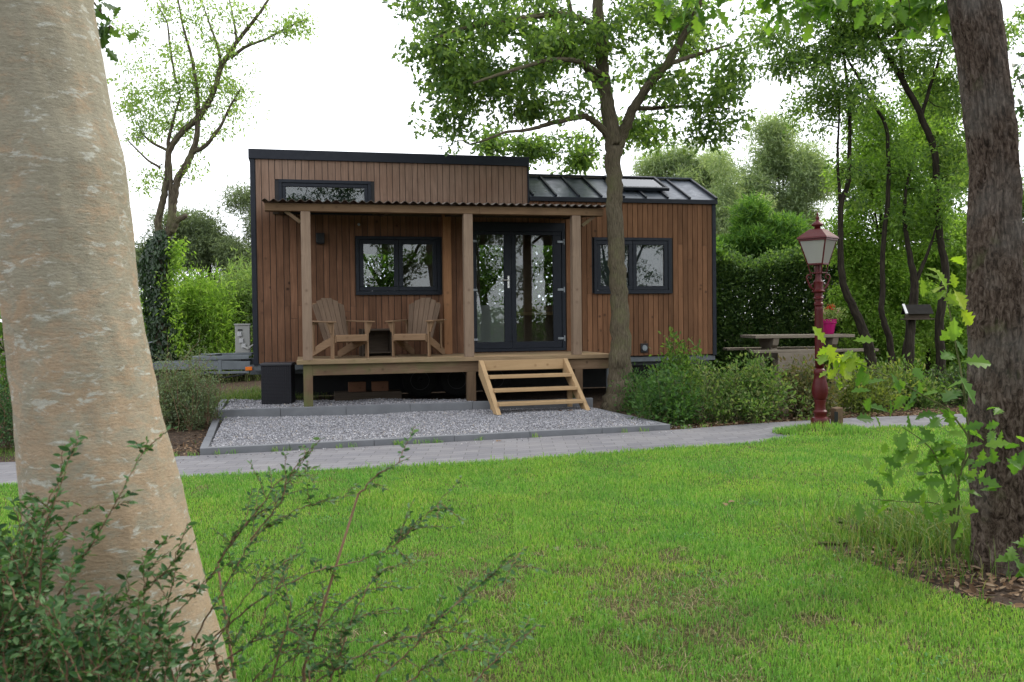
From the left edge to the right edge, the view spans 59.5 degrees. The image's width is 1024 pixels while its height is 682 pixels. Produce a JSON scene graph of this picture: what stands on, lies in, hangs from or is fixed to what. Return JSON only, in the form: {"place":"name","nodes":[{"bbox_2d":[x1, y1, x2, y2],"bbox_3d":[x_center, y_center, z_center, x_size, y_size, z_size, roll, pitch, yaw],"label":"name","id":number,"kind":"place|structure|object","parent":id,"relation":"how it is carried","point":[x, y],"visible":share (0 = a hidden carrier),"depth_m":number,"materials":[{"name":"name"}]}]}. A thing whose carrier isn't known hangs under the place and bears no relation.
{"place":"outdoors","nodes":[
{"label":"outdoors","id":0,"kind":"place"},
{"bbox_2d":[94,0,139,61],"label":"oak branch","id":1,"kind":"object","parent":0,"point":[107,30],"visible":0.77,"depth_m":4.56,"materials":[{"name":"green plant"}]},
{"bbox_2d":[0,414,965,484],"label":"path","id":2,"kind":"structure","parent":0,"point":[351,457],"depth_m":10.06,"materials":[{"name":"grey concrete"}]},
{"bbox_2d":[174,411,943,475],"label":"path weeds","id":3,"kind":"object","parent":2,"relation":"on","point":[340,445],"visible":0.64,"depth_m":10.28,"materials":[{"name":"green plant"}]},
{"bbox_2d":[0,420,1023,681],"bbox_3d":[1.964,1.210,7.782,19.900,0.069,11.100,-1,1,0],"label":"lawn","id":4,"kind":"structure","parent":0,"point":[660,620],"depth_m":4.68,"materials":[{"name":"green plant"}]},
{"bbox_2d":[0,425,252,681],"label":"cotoneaster","id":5,"kind":"object","parent":4,"relation":"on","point":[26,655],"visible":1,"depth_m":2.19,"materials":[{"name":"green plant"}]},
{"bbox_2d":[191,423,547,681],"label":"cotoneaster","id":6,"kind":"object","parent":4,"relation":"on","point":[309,643],"visible":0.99,"depth_m":2.42,"materials":[{"name":"green plant"}]},
{"bbox_2d":[194,435,1011,681],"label":"clover","id":7,"kind":"object","parent":4,"relation":"on","point":[702,570],"visible":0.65,"depth_m":5.13,"materials":[{"name":"green plant"}]},
{"bbox_2d":[796,212,838,427],"bbox_3d":[3.845,-0.232,11.256,0.389,2.778,0.389,1,2,42],"label":"street lamp","id":8,"kind":"object","parent":4,"relation":"on","point":[817,243],"visible":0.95,"depth_m":11.21,"materials":[{"name":"red metal"}]},
{"bbox_2d":[831,407,842,426],"bbox_3d":[4.102,0.994,11.322,0.145,0.314,0.145,-1,1,-20],"label":"bollard light","id":9,"kind":"object","parent":4,"relation":"on","point":[836,414],"visible":0.56,"depth_m":11.29,"materials":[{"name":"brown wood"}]},
{"bbox_2d":[0,332,1023,666],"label":"ground","id":10,"kind":"structure","parent":0,"point":[596,394],"depth_m":11.83,"materials":[{"name":"soil"}]},
{"bbox_2d":[0,314,8,392],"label":"wild hedge","id":11,"kind":"object","parent":10,"relation":"on","point":[2,362],"visible":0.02,"depth_m":19.61,"materials":[{"name":"green plant"}]},
{"bbox_2d":[0,356,13,450],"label":"cotoneaster","id":12,"kind":"object","parent":10,"relation":"on","point":[5,423],"visible":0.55,"depth_m":10.52,"materials":[{"name":"green plant"}]},
{"bbox_2d":[0,429,13,447],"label":"shrub","id":13,"kind":"object","parent":10,"relation":"on","point":[2,442],"visible":0.12,"depth_m":10.67,"materials":[{"name":"green plant"}]},
{"bbox_2d":[0,0,232,681],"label":"leaning tree","id":14,"kind":"object","parent":10,"relation":"on","point":[77,352],"visible":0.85,"depth_m":2.77,"materials":[{"name":"beige plant"}]},
{"bbox_2d":[135,245,142,308],"bbox_3d":[-16.389,-2.067,30.135,7.998,6.131,5.304,-1,2,-27],"label":"pale tree","id":15,"kind":"object","parent":10,"relation":"on","point":[137,258],"depth_m":30.28,"materials":[{"name":"green plant"}]},
{"bbox_2d":[152,325,229,431],"bbox_3d":[-4.670,0.507,12.535,1.341,1.478,1.372,-1,1,0],"label":"cotoneaster","id":16,"kind":"object","parent":10,"relation":"on","point":[188,408],"visible":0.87,"depth_m":12.40,"materials":[{"name":"green plant"}]},
{"bbox_2d":[135,174,251,300],"bbox_3d":[-10.743,-2.588,31.789,6.208,6.897,5.744,-1,1,0],"label":"pale tree","id":17,"kind":"object","parent":10,"relation":"on","point":[209,244],"visible":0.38,"depth_m":31.50,"materials":[{"name":"green plant"}]},
{"bbox_2d":[139,256,257,384],"bbox_3d":[-7.959,-0.469,22.015,3.298,3.358,2.969,-1,1,0],"label":"bamboo thicket","id":18,"kind":"object","parent":10,"relation":"on","point":[205,311],"visible":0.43,"depth_m":21.65,"materials":[{"name":"green plant"}]},
{"bbox_2d":[201,419,218,446],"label":"kerb","id":19,"kind":"structure","parent":10,"relation":"on","point":[211,433],"depth_m":11.19,"materials":[{"name":"concrete"}]},
{"bbox_2d":[106,0,319,384],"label":"corkscrew willow","id":20,"kind":"object","parent":10,"relation":"on","point":[169,189],"visible":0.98,"depth_m":20.82,"materials":[{"name":"green plant"}]},
{"bbox_2d":[136,229,195,372],"bbox_3d":[-8.119,-0.919,20.967,1.325,3.366,1.138,0,2,31],"label":"ivy","id":21,"kind":"object","parent":20,"relation":"attached to","point":[148,265],"visible":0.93,"depth_m":20.74,"materials":[{"name":"green plant"}]},
{"bbox_2d":[216,399,226,409],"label":"kerb","id":22,"kind":"structure","parent":10,"relation":"on","point":[223,405],"depth_m":14.11,"materials":[{"name":"concrete"}]},
{"bbox_2d":[206,243,260,381],"bbox_3d":[-6.897,-0.707,23.060,2.888,3.707,2.534,-1,1,-22],"label":"bamboo thicket","id":23,"kind":"object","parent":10,"relation":"on","point":[242,284],"visible":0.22,"depth_m":22.67,"materials":[{"name":"green plant"}]},
{"bbox_2d":[213,398,592,422],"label":"kerb","id":24,"kind":"structure","parent":10,"relation":"on","point":[373,409],"depth_m":13.53,"materials":[{"name":"concrete"}]},
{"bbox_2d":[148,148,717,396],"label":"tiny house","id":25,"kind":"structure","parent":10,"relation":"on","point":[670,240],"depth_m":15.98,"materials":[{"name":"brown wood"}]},
{"bbox_2d":[234,324,252,360],"bbox_3d":[-4.861,0.058,16.426,0.460,0.750,0.262,-1,1,-13],"label":"utility box","id":26,"kind":"object","parent":25,"relation":"attached to","point":[242,340],"visible":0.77,"depth_m":16.36,"materials":[{"name":"grey plastic"}]},
{"bbox_2d":[278,179,371,214],"bbox_3d":[-3.169,-2.438,15.229,1.564,0.582,0.115,-1,1,-13],"label":"window","id":27,"kind":"structure","parent":25,"relation":"in","point":[283,183],"depth_m":15.21,"materials":[{"name":"black metal"}]},
{"bbox_2d":[355,236,441,294],"bbox_3d":[-1.968,-1.304,15.532,1.484,1.012,0.115,-1,1,-13],"label":"window","id":28,"kind":"structure","parent":25,"relation":"in","point":[398,241],"depth_m":15.52,"materials":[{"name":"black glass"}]},
{"bbox_2d":[473,231,511,348],"bbox_3d":[-0.375,-0.902,15.896,0.752,2.084,0.127,-1,1,-13],"label":"door","id":29,"kind":"structure","parent":25,"relation":"in","point":[507,343],"depth_m":15.95,"materials":[{"name":"black glass"}]},
{"bbox_2d":[511,232,564,347],"bbox_3d":[0.469,-0.917,16.111,0.982,2.084,0.089,-1,1,-13],"label":"door","id":30,"kind":"structure","parent":25,"relation":"in","point":[557,288],"depth_m":16.16,"materials":[{"name":"black glass"}]},
{"bbox_2d":[593,237,672,293],"bbox_3d":[2.221,-1.386,16.502,1.524,1.032,0.115,-1,1,-13],"label":"window","id":31,"kind":"structure","parent":25,"relation":"in","point":[632,243],"depth_m":16.50,"materials":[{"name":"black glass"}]},
{"bbox_2d":[200,424,669,454],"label":"kerb","id":32,"kind":"structure","parent":10,"relation":"on","point":[431,438],"depth_m":10.66,"materials":[{"name":"concrete"}]},
{"bbox_2d":[262,198,608,406],"bbox_3d":[-1.187,-0.599,14.809,5.550,3.454,1.795,-1,1,-13],"label":"porch","id":33,"kind":"object","parent":10,"relation":"on","point":[576,356],"visible":0.94,"depth_m":14.14,"materials":[{"name":"brown wood"}]},
{"bbox_2d":[312,298,374,358],"bbox_3d":[-2.825,-0.217,14.476,0.810,0.974,1.069,-2,2,-37],"label":"adirondack chair","id":34,"kind":"object","parent":33,"relation":"on","point":[332,322],"visible":0.94,"depth_m":14.51,"materials":[{"name":"brown wood"}]},
{"bbox_2d":[359,328,391,356],"bbox_3d":[-2.292,0.021,15.082,0.520,0.455,0.400,-1,1,-17],"label":"side table","id":35,"kind":"object","parent":33,"relation":"on","point":[380,341],"visible":0.69,"depth_m":15.23,"materials":[{"name":"black wood"}]},
{"bbox_2d":[385,298,445,356],"bbox_3d":[-1.541,-0.242,14.896,0.810,0.974,1.069,0,1,12],"label":"adirondack chair","id":36,"kind":"object","parent":33,"relation":"on","point":[424,328],"visible":1,"depth_m":15.04,"materials":[{"name":"brown wood"}]},
{"bbox_2d":[207,398,703,457],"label":"gravel","id":37,"kind":"structure","parent":10,"relation":"on","point":[234,431],"depth_m":12.11,"materials":[{"name":"grey gravel"}]},
{"bbox_2d":[334,389,401,400],"bbox_3d":[-2.420,0.988,15.042,1.100,0.299,0.400,-1,1,-13],"label":"pallet","id":38,"kind":"object","parent":37,"relation":"on","point":[366,394],"visible":0.52,"depth_m":14.86,"materials":[{"name":"brown wood"}]},
{"bbox_2d":[348,381,365,391],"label":"timber block","id":39,"kind":"structure","parent":38,"relation":"on","point":[357,386],"depth_m":14.88,"materials":[{"name":"brown wood"}]},
{"bbox_2d":[371,381,388,390],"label":"timber block","id":40,"kind":"structure","parent":38,"relation":"on","point":[379,385],"depth_m":14.97,"materials":[{"name":"brown wood"}]},
{"bbox_2d":[478,358,589,414],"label":"wooden steps","id":41,"kind":"structure","parent":37,"relation":"on","point":[485,366],"depth_m":13.89,"materials":[{"name":"brown wood"}]},
{"bbox_2d":[16,425,947,485],"bbox_3d":[0.084,1.222,9.817,28.592,0.035,1.302,-1,1,-13],"label":"path edging","id":42,"kind":"object","parent":10,"relation":"on","point":[526,458],"visible":0.19,"depth_m":9.25,"materials":[{"name":"concrete"}]},
{"bbox_2d":[0,385,1023,613],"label":"long grass","id":43,"kind":"structure","parent":10,"relation":"on","point":[936,532],"depth_m":5.61,"materials":[{"name":"green plant"}]},
{"bbox_2d":[364,236,729,375],"bbox_3d":[0.264,-0.696,20.325,10.054,3.992,2.036,-1,1,-15],"label":"hedge","id":44,"kind":"object","parent":10,"relation":"on","point":[491,271],"visible":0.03,"depth_m":19.64,"materials":[{"name":"green plant"}]},
{"bbox_2d":[381,0,769,410],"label":"oak tree","id":45,"kind":"object","parent":10,"relation":"on","point":[459,76],"visible":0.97,"depth_m":13.93,"materials":[{"name":"green plant"}]},
{"bbox_2d":[170,401,1023,629],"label":"leaf litter","id":46,"kind":"object","parent":10,"relation":"on","point":[1008,586],"visible":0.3,"depth_m":5.28,"materials":[{"name":"brown plant"}]},
{"bbox_2d":[595,408,665,423],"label":"kerb","id":47,"kind":"structure","parent":10,"relation":"on","point":[629,416],"depth_m":12.46,"materials":[{"name":"concrete"}]},
{"bbox_2d":[609,362,670,415],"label":"bed shrub","id":48,"kind":"object","parent":10,"relation":"on","point":[635,384],"visible":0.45,"depth_m":13.87,"materials":[{"name":"green plant"}]},
{"bbox_2d":[616,355,710,428],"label":"bed shrub","id":49,"kind":"object","parent":10,"relation":"on","point":[671,409],"visible":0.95,"depth_m":12.22,"materials":[{"name":"green plant"}]},
{"bbox_2d":[647,327,716,404],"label":"bed shrub","id":50,"kind":"object","parent":10,"relation":"on","point":[680,357],"visible":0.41,"depth_m":15.17,"materials":[{"name":"green plant"}]},
{"bbox_2d":[628,137,736,190],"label":"pale tree","id":51,"kind":"object","parent":10,"relation":"on","point":[677,162],"visible":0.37,"depth_m":41.11,"materials":[{"name":"green plant"}]},
{"bbox_2d":[672,349,769,425],"bbox_3d":[2.873,0.636,12.634,1.491,1.061,1.493,0,1,20],"label":"bed shrub","id":52,"kind":"object","parent":10,"relation":"on","point":[718,408],"visible":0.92,"depth_m":12.46,"materials":[{"name":"green plant"}]},
{"bbox_2d":[697,146,777,335],"bbox_3d":[8.760,-3.654,35.642,3.304,8.385,3.555,-1,1,0],"label":"pale tree","id":53,"kind":"object","parent":10,"relation":"on","point":[727,195],"visible":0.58,"depth_m":35.39,"materials":[{"name":"green plant"}]},
{"bbox_2d":[716,187,812,295],"bbox_3d":[6.734,-1.723,24.997,3.798,5.076,2.715,-1,1,0],"label":"tree","id":54,"kind":"object","parent":10,"relation":"on","point":[755,228],"visible":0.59,"depth_m":24.43,"materials":[{"name":"green plant"}]},
{"bbox_2d":[692,242,857,379],"bbox_3d":[6.006,-0.584,21.021,4.089,3.597,1.828,0,1,15],"label":"clipped hedge","id":55,"kind":"object","parent":10,"relation":"on","point":[790,297],"visible":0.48,"depth_m":20.61,"materials":[{"name":"green plant"}]},
{"bbox_2d":[722,348,828,423],"bbox_3d":[3.493,0.636,12.683,1.386,1.082,1.422,-2,2,-41],"label":"bed shrub","id":56,"kind":"object","parent":10,"relation":"on","point":[769,393],"visible":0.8,"depth_m":12.53,"materials":[{"name":"green plant"}]},
{"bbox_2d":[717,106,841,242],"bbox_3d":[11.246,-4.723,37.956,5.425,10.349,4.608,-1,1,0],"label":"pale tree","id":57,"kind":"object","parent":10,"relation":"on","point":[799,169],"visible":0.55,"depth_m":37.06,"materials":[{"name":"green plant"}]},
{"bbox_2d":[723,334,878,390],"bbox_3d":[5.805,0.417,18.199,2.500,1.098,1.875,-1,1,-5],"label":"picnic table","id":58,"kind":"object","parent":10,"relation":"on","point":[769,341],"visible":0.6,"depth_m":17.74,"materials":[{"name":"wood"}]},
{"bbox_2d":[803,301,847,333],"bbox_3d":[6.467,-0.479,18.191,0.878,0.676,0.716,-1,2,-30],"label":"flower pot","id":59,"kind":"object","parent":58,"relation":"on","point":[829,325],"visible":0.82,"depth_m":18.11,"materials":[{"name":"pink plant"}]},
{"bbox_2d":[724,0,892,396],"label":"woodland tree","id":60,"kind":"object","parent":10,"relation":"on","point":[795,57],"visible":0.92,"depth_m":15.78,"materials":[{"name":"green plant"}]},
{"bbox_2d":[771,348,857,419],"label":"bed shrub","id":61,"kind":"object","parent":10,"relation":"on","point":[806,380],"visible":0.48,"depth_m":12.98,"materials":[{"name":"green plant"}]},
{"bbox_2d":[824,308,870,385],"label":"bed shrub","id":62,"kind":"object","parent":10,"relation":"on","point":[850,342],"visible":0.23,"depth_m":18.78,"materials":[{"name":"green plant"}]},
{"bbox_2d":[779,0,935,371],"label":"woodland tree","id":63,"kind":"object","parent":10,"relation":"on","point":[891,175],"visible":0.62,"depth_m":15.93,"materials":[{"name":"green plant"}]},
{"bbox_2d":[828,356,924,414],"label":"bed shrub","id":64,"kind":"object","parent":10,"relation":"on","point":[878,391],"visible":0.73,"depth_m":13.54,"materials":[{"name":"green plant"}]},
{"bbox_2d":[738,0,1023,380],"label":"woodland tree","id":65,"kind":"object","parent":10,"relation":"on","point":[910,63],"visible":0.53,"depth_m":15.88,"materials":[{"name":"green plant"}]},
{"bbox_2d":[818,64,959,372],"bbox_3d":[7.911,-2.318,18.782,2.753,6.533,2.187,-1,1,0],"label":"leafy tree","id":66,"kind":"object","parent":10,"relation":"on","point":[862,247],"visible":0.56,"depth_m":18.57,"materials":[{"name":"green plant"}]},
{"bbox_2d":[853,250,963,373],"bbox_3d":[12.341,-0.802,21.364,9.635,3.910,2.212,1,2,41],"label":"wild hedge","id":67,"kind":"object","parent":10,"relation":"on","point":[863,356],"visible":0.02,"depth_m":22.89,"materials":[{"name":"green plant"}]},
{"bbox_2d":[864,350,958,409],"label":"bed shrub","id":68,"kind":"object","parent":10,"relation":"on","point":[924,402],"visible":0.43,"depth_m":14.14,"materials":[{"name":"green plant"}]},
{"bbox_2d":[900,304,933,371],"bbox_3d":[6.871,0.196,15.206,0.472,1.658,0.411,0,1,8],"label":"bird feeder","id":69,"kind":"object","parent":10,"relation":"on","point":[913,312],"visible":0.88,"depth_m":15.16,"materials":[{"name":"wood"}]},
{"bbox_2d":[867,144,967,372],"bbox_3d":[7.383,-1.282,16.243,1.673,4.603,2.439,-1,1,0],"label":"woodland tree","id":70,"kind":"object","parent":10,"relation":"on","point":[928,219],"visible":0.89,"depth_m":15.95,"materials":[{"name":"green plant"}]},
{"bbox_2d":[813,256,1023,576],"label":"oak sapling","id":71,"kind":"object","parent":10,"relation":"on","point":[953,332],"visible":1,"depth_m":4.70,"materials":[{"name":"green plant"}]},
{"bbox_2d":[871,110,968,380],"bbox_3d":[9.434,-2.151,19.967,3.293,6.106,2.614,-1,1,0],"label":"leafy tree","id":72,"kind":"object","parent":10,"relation":"on","point":[958,270],"visible":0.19,"depth_m":19.48,"materials":[{"name":"green plant"}]},
{"bbox_2d":[925,358,967,408],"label":"bed shrub","id":73,"kind":"object","parent":10,"relation":"on","point":[957,386],"visible":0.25,"depth_m":14.64,"materials":[{"name":"green plant"}]},
{"bbox_2d":[947,0,1023,578],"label":"brown trunk tree","id":74,"kind":"object","parent":10,"relation":"on","point":[995,268],"visible":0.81,"depth_m":5.02,"materials":[{"name":"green plant"}]},
{"bbox_2d":[653,0,952,47],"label":"oak branch","id":75,"kind":"object","parent":74,"relation":"attached to","point":[921,11],"visible":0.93,"depth_m":5.36,"materials":[{"name":"green plant"}]},
{"bbox_2d":[955,116,1023,371],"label":"leafy tree","id":76,"kind":"object","parent":10,"relation":"on","point":[1019,126],"visible":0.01,"depth_m":20.91,"materials":[{"name":"green plant"}]},
{"bbox_2d":[0,0,1023,321],"label":"sky","id":77,"kind":"structure","parent":0,"point":[341,91],"materials":[{"name":"white"}]},
{"bbox_2d":[1011,51,1023,121],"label":"oak branch","id":78,"kind":"object","parent":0,"point":[1020,109],"visible":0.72,"depth_m":6.45,"materials":[{"name":"green plant"}]},
{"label":"gravel bed","id":79,"kind":"structure","parent":0,"visible":0},
{"bbox_2d":[260,362,295,404],"bbox_3d":[-3.743,0.670,14.357,0.495,0.651,0.460,-1,1,-6],"label":"storage box","id":80,"kind":"object","parent":79,"relation":"on","point":[277,382],"visible":1,"depth_m":14.14,"materials":[{"name":"plastic"}]}
]}

